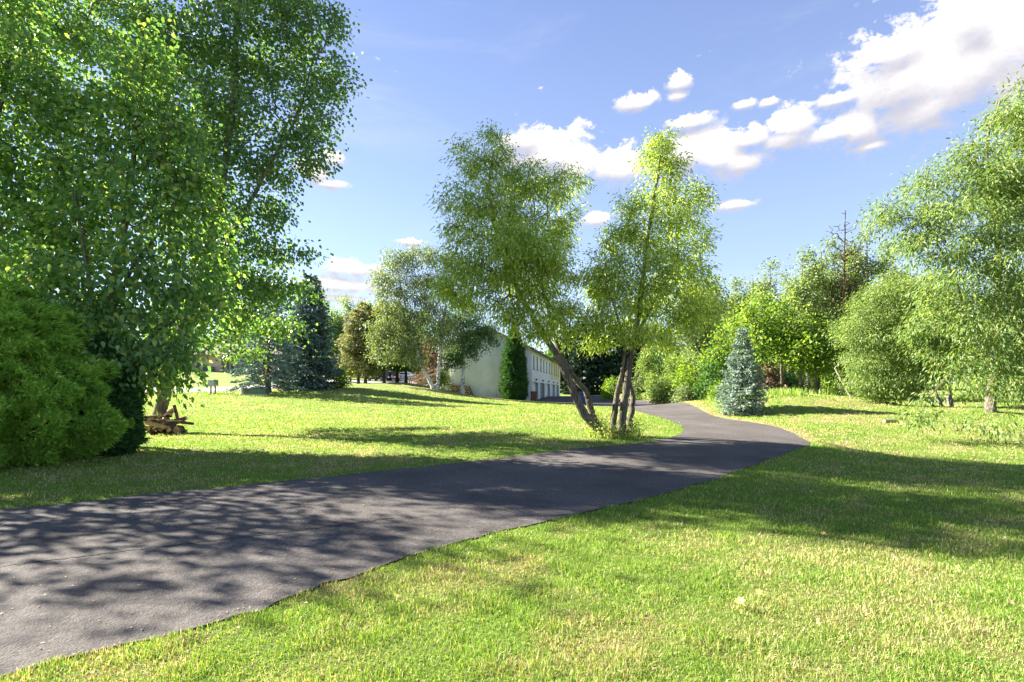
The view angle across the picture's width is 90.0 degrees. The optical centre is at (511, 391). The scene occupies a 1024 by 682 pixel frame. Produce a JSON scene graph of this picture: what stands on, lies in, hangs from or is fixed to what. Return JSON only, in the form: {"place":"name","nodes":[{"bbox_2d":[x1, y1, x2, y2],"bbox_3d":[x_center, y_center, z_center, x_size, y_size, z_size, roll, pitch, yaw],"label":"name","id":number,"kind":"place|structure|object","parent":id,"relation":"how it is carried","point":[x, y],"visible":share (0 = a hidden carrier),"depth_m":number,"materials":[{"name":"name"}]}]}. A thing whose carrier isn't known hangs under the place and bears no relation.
{"place":"outdoors","nodes":[
{"label":"outdoors","id":0,"kind":"place"},
{"bbox_2d":[145,378,441,392],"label":"street","id":1,"kind":"structure","parent":0,"point":[225,388],"depth_m":55.30,"materials":[{"name":"grey asphalt"}]},
{"bbox_2d":[367,371,389,380],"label":"parked car","id":2,"kind":"object","parent":1,"relation":"on","point":[387,373],"visible":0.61,"depth_m":91.00,"materials":[{"name":"paint"}]},
{"bbox_2d":[388,371,399,379],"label":"parked car","id":3,"kind":"object","parent":1,"relation":"on","point":[392,374],"visible":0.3,"depth_m":91.61,"materials":[{"name":"green paint"}]},
{"bbox_2d":[394,372,416,379],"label":"parked car","id":4,"kind":"object","parent":1,"relation":"on","point":[402,374],"visible":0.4,"depth_m":94.09,"materials":[{"name":"silver paint"}]},
{"bbox_2d":[0,396,810,675],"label":"driveway","id":5,"kind":"structure","parent":0,"point":[190,583],"depth_m":5.64,"materials":[{"name":"grey asphalt"}]},
{"bbox_2d":[0,518,386,566],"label":"pavement crack","id":6,"kind":"object","parent":5,"relation":"on","point":[185,543],"visible":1,"depth_m":4.93,"materials":[{"name":"black asphalt"}]},
{"bbox_2d":[530,391,536,400],"bbox_3d":[2.440,0.502,57.325,0.640,1.097,0.724,0,0,-17],"label":"wheeled bin","id":7,"kind":"object","parent":5,"relation":"on","point":[533,395],"visible":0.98,"depth_m":57.06,"materials":[{"name":"plastic"}]},
{"bbox_2d":[578,392,585,404],"bbox_3d":[6.024,0.550,43.526,0.640,1.097,0.724,0,0,-6],"label":"wheeled bin","id":8,"kind":"object","parent":5,"relation":"on","point":[582,397],"visible":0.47,"depth_m":43.24,"materials":[{"name":"plastic"}]},
{"bbox_2d":[0,371,1023,681],"bbox_3d":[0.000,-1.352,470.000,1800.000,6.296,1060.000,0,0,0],"label":"lawn","id":9,"kind":"structure","parent":0,"point":[222,379],"depth_m":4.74,"materials":[{"name":"green plant"}]},
{"bbox_2d":[0,0,113,307],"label":"linden tree","id":10,"kind":"object","parent":9,"relation":"on","point":[11,11],"visible":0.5,"depth_m":13.49,"materials":[{"name":"green plant"}]},
{"bbox_2d":[0,270,135,468],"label":"arborvitae","id":11,"kind":"object","parent":9,"relation":"on","point":[34,346],"visible":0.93,"depth_m":10.08,"materials":[{"name":"green plant"}]},
{"bbox_2d":[60,288,135,342],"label":"maple tree","id":12,"kind":"object","parent":9,"relation":"on","point":[84,328],"visible":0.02,"depth_m":89.42,"materials":[{"name":"green plant"}]},
{"bbox_2d":[49,329,153,457],"bbox_3d":[-9.241,0.110,11.579,1.861,3.108,1.799,0,0,0],"label":"arborvitae","id":13,"kind":"object","parent":9,"relation":"on","point":[129,402],"visible":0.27,"depth_m":11.45,"materials":[{"name":"green plant"}]},
{"bbox_2d":[0,4,263,415],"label":"maple tree","id":14,"kind":"object","parent":9,"relation":"on","point":[114,318],"visible":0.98,"depth_m":12.67,"materials":[{"name":"green plant"}]},
{"bbox_2d":[146,427,156,433],"bbox_3d":[-11.532,1.281,16.388,0.154,0.393,0.666,0,0,-14],"label":"firewood log","id":15,"kind":"object","parent":9,"relation":"on","point":[150,430],"visible":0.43,"depth_m":16.22,"materials":[{"name":"brown wood"}]},
{"bbox_2d":[137,299,184,340],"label":"maple tree","id":16,"kind":"object","parent":9,"relation":"on","point":[151,326],"visible":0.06,"depth_m":98.69,"materials":[{"name":"green plant"}]},
{"bbox_2d":[173,425,184,433],"bbox_3d":[-10.685,1.221,16.439,0.251,0.272,0.315,0,0,0],"label":"firewood log","id":17,"kind":"object","parent":9,"relation":"on","point":[178,429],"visible":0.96,"depth_m":16.31,"materials":[{"name":"wood"}]},
{"bbox_2d":[173,405,179,422],"bbox_3d":[-10.829,0.723,16.526,0.280,0.599,0.105,0,0,17],"label":"firewood log","id":18,"kind":"object","parent":17,"relation":"on","point":[176,413],"visible":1,"depth_m":16.49,"materials":[{"name":"brown wood"}]},
{"bbox_2d":[0,0,372,432],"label":"poplar tree","id":19,"kind":"object","parent":9,"relation":"on","point":[236,90],"visible":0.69,"depth_m":16.96,"materials":[{"name":"green plant"}]},
{"bbox_2d":[203,367,214,371],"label":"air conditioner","id":20,"kind":"object","parent":9,"relation":"on","point":[205,369],"visible":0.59,"depth_m":80.75,"materials":[{"name":"metal"}]},
{"bbox_2d":[208,380,213,394],"bbox_3d":[-24.106,-0.308,40.995,0.440,1.260,0.412,0,0,-26],"label":"mailbox","id":21,"kind":"object","parent":9,"relation":"on","point":[210,383],"visible":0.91,"depth_m":40.86,"materials":[{"name":"grey metal"}]},
{"bbox_2d":[130,344,305,374],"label":"house","id":22,"kind":"structure","parent":9,"relation":"on","point":[216,365],"depth_m":82.00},
{"bbox_2d":[235,359,246,367],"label":"window","id":23,"kind":"structure","parent":22,"relation":"in","point":[242,360],"depth_m":83.05,"materials":[{"name":"white paint"}]},
{"bbox_2d":[243,388,250,394],"bbox_3d":[-20.336,0.028,39.600,0.820,0.620,0.660,0,0,-5],"label":"utility box","id":24,"kind":"object","parent":9,"relation":"on","point":[246,391],"visible":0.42,"depth_m":39.35,"materials":[{"name":"metal"}]},
{"bbox_2d":[212,300,283,343],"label":"maple tree","id":25,"kind":"object","parent":9,"relation":"on","point":[237,339],"visible":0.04,"depth_m":96.58,"materials":[{"name":"green plant"}]},
{"bbox_2d":[249,387,269,394],"bbox_3d":[-19.323,-0.008,39.300,1.280,0.720,0.960,0,0,-5],"label":"utility box","id":26,"kind":"object","parent":9,"relation":"on","point":[262,391],"visible":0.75,"depth_m":38.90,"materials":[{"name":"metal"}]},
{"bbox_2d":[218,276,312,392],"bbox_3d":[-19.548,-4.575,41.091,7.030,9.885,6.416,0,0,-13],"label":"spruce tree","id":27,"kind":"object","parent":9,"relation":"on","point":[269,376],"visible":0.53,"depth_m":40.50,"materials":[{"name":"green plant"}]},
{"bbox_2d":[272,272,345,391],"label":"spruce tree","id":28,"kind":"object","parent":9,"relation":"on","point":[322,365],"visible":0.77,"depth_m":44.24,"materials":[{"name":"green plant"}]},
{"bbox_2d":[313,304,344,359],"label":"maple tree","id":29,"kind":"object","parent":9,"relation":"on","point":[337,324],"visible":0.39,"depth_m":104.84,"materials":[{"name":"green plant"}]},
{"bbox_2d":[328,363,354,387],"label":"shrub","id":30,"kind":"object","parent":9,"relation":"on","point":[344,379],"visible":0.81,"depth_m":45.75,"materials":[{"name":"green plant"}]},
{"bbox_2d":[324,293,361,365],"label":"maple tree","id":31,"kind":"object","parent":9,"relation":"on","point":[348,310],"visible":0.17,"depth_m":107.42,"materials":[{"name":"green plant"}]},
{"bbox_2d":[328,307,385,383],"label":"spruce tree","id":32,"kind":"object","parent":9,"relation":"on","point":[357,369],"visible":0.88,"depth_m":55.13,"materials":[{"name":"green plant"}]},
{"bbox_2d":[338,301,380,382],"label":"spruce tree","id":33,"kind":"object","parent":9,"relation":"on","point":[368,308],"visible":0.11,"depth_m":57.39,"materials":[{"name":"green plant"}]},
{"bbox_2d":[359,301,397,382],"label":"spruce tree","id":34,"kind":"object","parent":9,"relation":"on","point":[374,312],"visible":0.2,"depth_m":56.04,"materials":[{"name":"green plant"}]},
{"bbox_2d":[380,301,410,371],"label":"maple tree","id":35,"kind":"object","parent":9,"relation":"on","point":[387,369],"visible":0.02,"depth_m":106.14,"materials":[{"name":"green plant"}]},
{"bbox_2d":[381,306,420,381],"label":"spruce tree","id":36,"kind":"object","parent":9,"relation":"on","point":[397,378],"visible":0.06,"depth_m":57.33,"materials":[{"name":"green plant"}]},
{"bbox_2d":[388,328,420,382],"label":"spruce tree","id":37,"kind":"object","parent":9,"relation":"on","point":[396,368],"visible":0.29,"depth_m":55.43,"materials":[{"name":"green plant"}]},
{"bbox_2d":[359,240,463,389],"bbox_3d":[-9.779,-7.375,50.698,10.500,15.029,5.956,0,0,0],"label":"birch tree","id":38,"kind":"object","parent":9,"relation":"on","point":[439,341],"visible":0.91,"depth_m":50.10,"materials":[{"name":"green plant"}]},
{"bbox_2d":[412,337,441,388],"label":"spruce tree","id":39,"kind":"object","parent":9,"relation":"on","point":[432,360],"visible":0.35,"depth_m":65.43,"materials":[{"name":"green plant"}]},
{"bbox_2d":[414,308,441,371],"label":"maple tree","id":40,"kind":"object","parent":9,"relation":"on","point":[425,336],"visible":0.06,"depth_m":108.47,"materials":[{"name":"green plant"}]},
{"bbox_2d":[409,347,448,389],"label":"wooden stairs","id":41,"kind":"structure","parent":9,"relation":"on","point":[423,381],"depth_m":61.23,"materials":[{"name":"brown wood"}]},
{"bbox_2d":[432,366,453,389],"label":"shrub","id":42,"kind":"object","parent":9,"relation":"on","point":[444,381],"visible":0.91,"depth_m":56.79,"materials":[{"name":"green plant"}]},
{"bbox_2d":[431,300,504,393],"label":"tree","id":43,"kind":"object","parent":9,"relation":"on","point":[483,331],"visible":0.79,"depth_m":52.54,"materials":[{"name":"green plant"}]},
{"bbox_2d":[436,331,559,399],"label":"townhouse","id":44,"kind":"structure","parent":9,"relation":"on","point":[482,376],"depth_m":61.30,"materials":[{"name":"grey paint"}]},
{"bbox_2d":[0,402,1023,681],"bbox_3d":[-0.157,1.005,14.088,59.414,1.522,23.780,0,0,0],"label":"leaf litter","id":45,"kind":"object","parent":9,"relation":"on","point":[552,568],"visible":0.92,"depth_m":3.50,"materials":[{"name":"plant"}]},
{"bbox_2d":[498,327,528,400],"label":"arborvitae","id":46,"kind":"object","parent":9,"relation":"on","point":[513,376],"visible":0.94,"depth_m":57.61,"materials":[{"name":"green plant"}]},
{"bbox_2d":[422,118,609,436],"bbox_3d":[0.196,-3.119,14.251,5.360,9.109,4.278,0,0,0],"label":"willow tree","id":47,"kind":"object","parent":9,"relation":"on","point":[515,247],"visible":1,"depth_m":14.14,"materials":[{"name":"green plant"}]},
{"bbox_2d":[141,334,976,386],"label":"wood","id":48,"kind":"object","parent":9,"relation":"on","point":[550,354],"visible":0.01,"depth_m":132.24,"materials":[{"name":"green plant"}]},
{"bbox_2d":[552,328,582,392],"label":"spruce tree","id":49,"kind":"object","parent":9,"relation":"on","point":[562,379],"visible":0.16,"depth_m":106.43,"materials":[{"name":"green plant"}]},
{"bbox_2d":[561,315,598,394],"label":"spruce tree","id":50,"kind":"object","parent":9,"relation":"on","point":[584,360],"visible":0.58,"depth_m":102.51,"materials":[{"name":"green plant"}]},
{"bbox_2d":[582,329,611,391],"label":"spruce tree","id":51,"kind":"object","parent":9,"relation":"on","point":[597,363],"visible":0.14,"depth_m":104.25,"materials":[{"name":"green plant"}]},
{"bbox_2d":[592,324,627,394],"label":"spruce tree","id":52,"kind":"object","parent":9,"relation":"on","point":[609,366],"visible":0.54,"depth_m":101.72,"materials":[{"name":"green plant"}]},
{"bbox_2d":[600,376,622,399],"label":"bush","id":53,"kind":"object","parent":9,"relation":"on","point":[607,393],"visible":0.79,"depth_m":61.37,"materials":[{"name":"green plant"}]},
{"bbox_2d":[585,409,648,438],"bbox_3d":[2.931,0.980,14.346,1.878,0.984,1.453,0,0,0],"label":"shrub","id":54,"kind":"object","parent":9,"relation":"on","point":[626,430],"visible":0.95,"depth_m":14.30,"materials":[{"name":"green plant"}]},
{"bbox_2d":[615,319,643,389],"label":"spruce tree","id":55,"kind":"object","parent":9,"relation":"on","point":[626,350],"visible":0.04,"depth_m":106.94,"materials":[{"name":"green plant"}]},
{"bbox_2d":[632,369,644,395],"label":"bush","id":56,"kind":"object","parent":9,"relation":"on","point":[636,386],"visible":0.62,"depth_m":63.53,"materials":[{"name":"green plant"}]},
{"bbox_2d":[631,328,659,392],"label":"spruce tree","id":57,"kind":"object","parent":9,"relation":"on","point":[635,359],"visible":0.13,"depth_m":102.88,"materials":[{"name":"green plant"}]},
{"bbox_2d":[632,342,668,401],"bbox_3d":[13.634,-1.791,49.918,4.176,6.378,4.113,0,0,0],"label":"bush","id":58,"kind":"object","parent":9,"relation":"on","point":[646,361],"visible":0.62,"depth_m":49.59,"materials":[{"name":"green plant"}]},
{"bbox_2d":[569,120,732,437],"bbox_3d":[3.949,-3.120,14.549,4.751,9.014,3.840,0,0,0],"label":"willow tree","id":59,"kind":"object","parent":9,"relation":"on","point":[603,292],"visible":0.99,"depth_m":14.39,"materials":[{"name":"green plant"}]},
{"bbox_2d":[634,319,685,378],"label":"woodland tree","id":60,"kind":"object","parent":9,"relation":"on","point":[659,359],"visible":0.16,"depth_m":87.09,"materials":[{"name":"green plant"}]},
{"bbox_2d":[644,376,676,404],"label":"bush","id":61,"kind":"object","parent":9,"relation":"on","point":[658,397],"visible":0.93,"depth_m":41.60,"materials":[{"name":"green plant"}]},
{"bbox_2d":[650,346,683,401],"bbox_3d":[13.950,-1.230,44.831,3.733,5.479,4.025,0,0,0],"label":"bush","id":62,"kind":"object","parent":9,"relation":"on","point":[670,371],"visible":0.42,"depth_m":44.44,"materials":[{"name":"green plant"}]},
{"bbox_2d":[668,379,700,402],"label":"bush","id":63,"kind":"object","parent":9,"relation":"on","point":[683,395],"visible":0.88,"depth_m":36.69,"materials":[{"name":"green plant"}]},
{"bbox_2d":[665,355,710,401],"bbox_3d":[13.902,-0.886,39.888,3.999,4.491,3.692,0,0,21],"label":"bush","id":64,"kind":"object","parent":9,"relation":"on","point":[688,377],"visible":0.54,"depth_m":39.55,"materials":[{"name":"green plant"}]},
{"bbox_2d":[668,286,721,376],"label":"poplar tree","id":65,"kind":"object","parent":9,"relation":"on","point":[693,354],"visible":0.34,"depth_m":42.69,"materials":[{"name":"green plant"}]},
{"bbox_2d":[690,319,736,383],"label":"maple tree","id":66,"kind":"object","parent":9,"relation":"on","point":[716,353],"visible":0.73,"depth_m":36.66,"materials":[{"name":"green plant"}]},
{"bbox_2d":[686,356,740,399],"bbox_3d":[14.250,-0.839,36.159,3.228,3.935,3.360,0,0,-22],"label":"bush","id":67,"kind":"object","parent":9,"relation":"on","point":[713,378],"visible":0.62,"depth_m":35.94,"materials":[{"name":"green plant"}]},
{"bbox_2d":[699,377,729,400],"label":"bush","id":68,"kind":"object","parent":9,"relation":"on","point":[712,393],"visible":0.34,"depth_m":29.04,"materials":[{"name":"green plant"}]},
{"bbox_2d":[693,271,736,368],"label":"poplar tree","id":69,"kind":"object","parent":9,"relation":"on","point":[719,295],"visible":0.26,"depth_m":43.36,"materials":[{"name":"green plant"}]},
{"bbox_2d":[712,307,752,384],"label":"maple tree","id":70,"kind":"object","parent":9,"relation":"on","point":[731,323],"visible":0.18,"depth_m":37.97,"materials":[{"name":"green plant"}]},
{"bbox_2d":[717,274,760,390],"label":"poplar tree","id":71,"kind":"object","parent":9,"relation":"on","point":[735,297],"visible":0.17,"depth_m":53.85,"materials":[{"name":"green plant"}]},
{"bbox_2d":[734,596,745,605],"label":"fallen leaf","id":72,"kind":"object","parent":9,"relation":"on","point":[739,600],"visible":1,"depth_m":3.52,"materials":[{"name":"yellow plant"}]},
{"bbox_2d":[714,328,768,415],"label":"spruce tree","id":73,"kind":"object","parent":9,"relation":"on","point":[745,367],"visible":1,"depth_m":23.70,"materials":[{"name":"green plant"}]},
{"bbox_2d":[736,288,759,385],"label":"woodland tree","id":74,"kind":"object","parent":9,"relation":"on","point":[747,299],"depth_m":75.36,"materials":[{"name":"green plant"}]},
{"bbox_2d":[587,385,918,439],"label":"tall grass","id":75,"kind":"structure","parent":9,"relation":"on","point":[780,392],"depth_m":27.13,"materials":[{"name":"green plant"}]},
{"bbox_2d":[742,277,765,372],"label":"poplar tree","id":76,"kind":"object","parent":9,"relation":"on","point":[749,283],"visible":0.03,"depth_m":57.05,"materials":[{"name":"green plant"}]},
{"bbox_2d":[726,287,789,388],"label":"maple tree","id":77,"kind":"object","parent":9,"relation":"on","point":[759,335],"visible":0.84,"depth_m":32.71,"materials":[{"name":"green plant"}]},
{"bbox_2d":[747,254,786,387],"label":"poplar tree","id":78,"kind":"object","parent":9,"relation":"on","point":[766,285],"visible":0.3,"depth_m":49.84,"materials":[{"name":"green plant"}]},
{"bbox_2d":[744,361,791,390],"bbox_3d":[17.343,-0.849,35.096,3.102,2.787,2.692,0,0,38],"label":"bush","id":79,"kind":"object","parent":9,"relation":"on","point":[772,374],"visible":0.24,"depth_m":34.60,"materials":[{"name":"brown plant"}]},
{"bbox_2d":[758,291,800,390],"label":"maple tree","id":80,"kind":"object","parent":9,"relation":"on","point":[780,311],"visible":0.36,"depth_m":33.86,"materials":[{"name":"green plant"}]},
{"bbox_2d":[766,267,798,375],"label":"poplar tree","id":81,"kind":"object","parent":9,"relation":"on","point":[787,281],"visible":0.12,"depth_m":50.75,"materials":[{"name":"green plant"}]},
{"bbox_2d":[767,291,810,377],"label":"woodland tree","id":82,"kind":"object","parent":9,"relation":"on","point":[778,360],"visible":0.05,"depth_m":70.69,"materials":[{"name":"green plant"}]},
{"bbox_2d":[769,370,813,391],"bbox_3d":[19.895,-0.515,36.967,3.396,2.613,3.219,0,0,-18],"label":"bush","id":83,"kind":"object","parent":9,"relation":"on","point":[792,379],"visible":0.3,"depth_m":36.49,"materials":[{"name":"green plant"}]},
{"bbox_2d":[781,267,812,385],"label":"poplar tree","id":84,"kind":"object","parent":9,"relation":"on","point":[795,306],"visible":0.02,"depth_m":52.88,"materials":[{"name":"green plant"}]},
{"bbox_2d":[766,304,837,388],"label":"maple tree","id":85,"kind":"object","parent":9,"relation":"on","point":[789,336],"visible":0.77,"depth_m":31.74,"materials":[{"name":"green plant"}]},
{"bbox_2d":[777,244,837,389],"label":"poplar tree","id":86,"kind":"object","parent":9,"relation":"on","point":[808,278],"visible":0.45,"depth_m":46.54,"materials":[{"name":"green plant"}]},
{"bbox_2d":[780,311,848,392],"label":"maple tree","id":87,"kind":"object","parent":9,"relation":"on","point":[816,366],"visible":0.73,"depth_m":31.27,"materials":[{"name":"green plant"}]},
{"bbox_2d":[802,255,845,343],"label":"poplar tree","id":88,"kind":"object","parent":9,"relation":"on","point":[825,285],"visible":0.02,"depth_m":50.47,"materials":[{"name":"green plant"}]},
{"bbox_2d":[800,232,854,392],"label":"poplar tree","id":89,"kind":"object","parent":9,"relation":"on","point":[833,309],"visible":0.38,"depth_m":47.57,"materials":[{"name":"green plant"}]},
{"bbox_2d":[804,368,851,393],"bbox_3d":[28.814,-0.865,47.092,3.504,3.660,4.805,0,0,-24],"label":"bush","id":90,"kind":"object","parent":9,"relation":"on","point":[823,383],"visible":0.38,"depth_m":46.04,"materials":[{"name":"green plant"}]},
{"bbox_2d":[806,322,871,394],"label":"maple tree","id":91,"kind":"object","parent":9,"relation":"on","point":[826,352],"visible":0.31,"depth_m":30.94,"materials":[{"name":"green plant"}]},
{"bbox_2d":[816,210,872,391],"bbox_3d":[29.169,-7.663,45.046,4.516,16.551,2.786,0,0,0],"label":"dead tree","id":92,"kind":"object","parent":9,"relation":"on","point":[844,280],"visible":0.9,"depth_m":44.94,"materials":[{"name":"brown plant"}]},
{"bbox_2d":[830,245,876,392],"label":"poplar tree","id":93,"kind":"object","parent":9,"relation":"on","point":[838,300],"visible":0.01,"depth_m":48.87,"materials":[{"name":"green plant"}]},
{"bbox_2d":[826,224,901,388],"bbox_3d":[31.509,-7.178,45.495,5.611,15.638,6.179,0,0,0],"label":"poplar tree","id":94,"kind":"object","parent":9,"relation":"on","point":[858,272],"visible":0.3,"depth_m":45.93,"materials":[{"name":"green plant"}]},
{"bbox_2d":[867,235,913,376],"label":"poplar tree","id":95,"kind":"object","parent":9,"relation":"on","point":[893,272],"visible":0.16,"depth_m":49.68,"materials":[{"name":"green plant"}]},
{"bbox_2d":[877,267,933,383],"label":"woodland tree","id":96,"kind":"object","parent":9,"relation":"on","point":[908,361],"depth_m":64.67,"materials":[{"name":"green plant"}]},
{"bbox_2d":[822,265,992,406],"bbox_3d":[19.976,-2.659,25.800,8.256,7.599,5.530,0,0,0],"label":"willow tree","id":97,"kind":"object","parent":9,"relation":"on","point":[876,325],"visible":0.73,"depth_m":25.36,"materials":[{"name":"green plant"}]},
{"bbox_2d":[852,64,1023,447],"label":"willow tree","id":98,"kind":"object","parent":9,"relation":"on","point":[1000,190],"visible":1,"depth_m":18.09,"materials":[{"name":"green leaf"},{"name":"grey bark"}]},
{"bbox_2d":[929,285,972,389],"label":"woodland tree","id":99,"kind":"object","parent":9,"relation":"on","point":[949,364],"visible":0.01,"depth_m":63.33,"materials":[{"name":"green plant"}]},
{"bbox_2d":[950,302,1023,388],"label":"woodland tree","id":100,"kind":"object","parent":9,"relation":"on","point":[974,372],"visible":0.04,"depth_m":59.59,"materials":[{"name":"green plant"}]},
{"bbox_2d":[978,323,1023,385],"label":"woodland tree","id":101,"kind":"object","parent":9,"relation":"on","point":[1012,338],"visible":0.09,"depth_m":59.52,"materials":[{"name":"green plant"}]},
{"bbox_2d":[0,0,1023,383],"label":"sky","id":102,"kind":"structure","parent":0,"point":[805,109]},
{"bbox_3d":[-10.962,1.160,16.578,0.177,0.157,0.588,0,0,0],"label":"firewood log","id":103,"kind":"object","parent":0,"visible":0},
{"bbox_2d":[160,421,173,425],"bbox_3d":[-11.045,1.026,16.420,0.152,0.208,0.390,0,0,18],"label":"firewood log","id":104,"kind":"object","parent":103,"relation":"on","point":[166,423],"visible":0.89,"depth_m":16.36,"materials":[{"name":"brown wood"}]},
{"bbox_3d":[-10.974,1.160,16.337,0.127,0.261,0.616,0,0,0],"label":"firewood log","id":105,"kind":"object","parent":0,"visible":0},
{"bbox_2d":[144,420,162,427],"bbox_3d":[-11.266,1.035,16.143,0.594,0.272,0.141,0,0,-2],"label":"firewood log","id":106,"kind":"object","parent":105,"relation":"on","point":[153,424],"visible":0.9,"depth_m":16.11,"materials":[{"name":"brown wood"}]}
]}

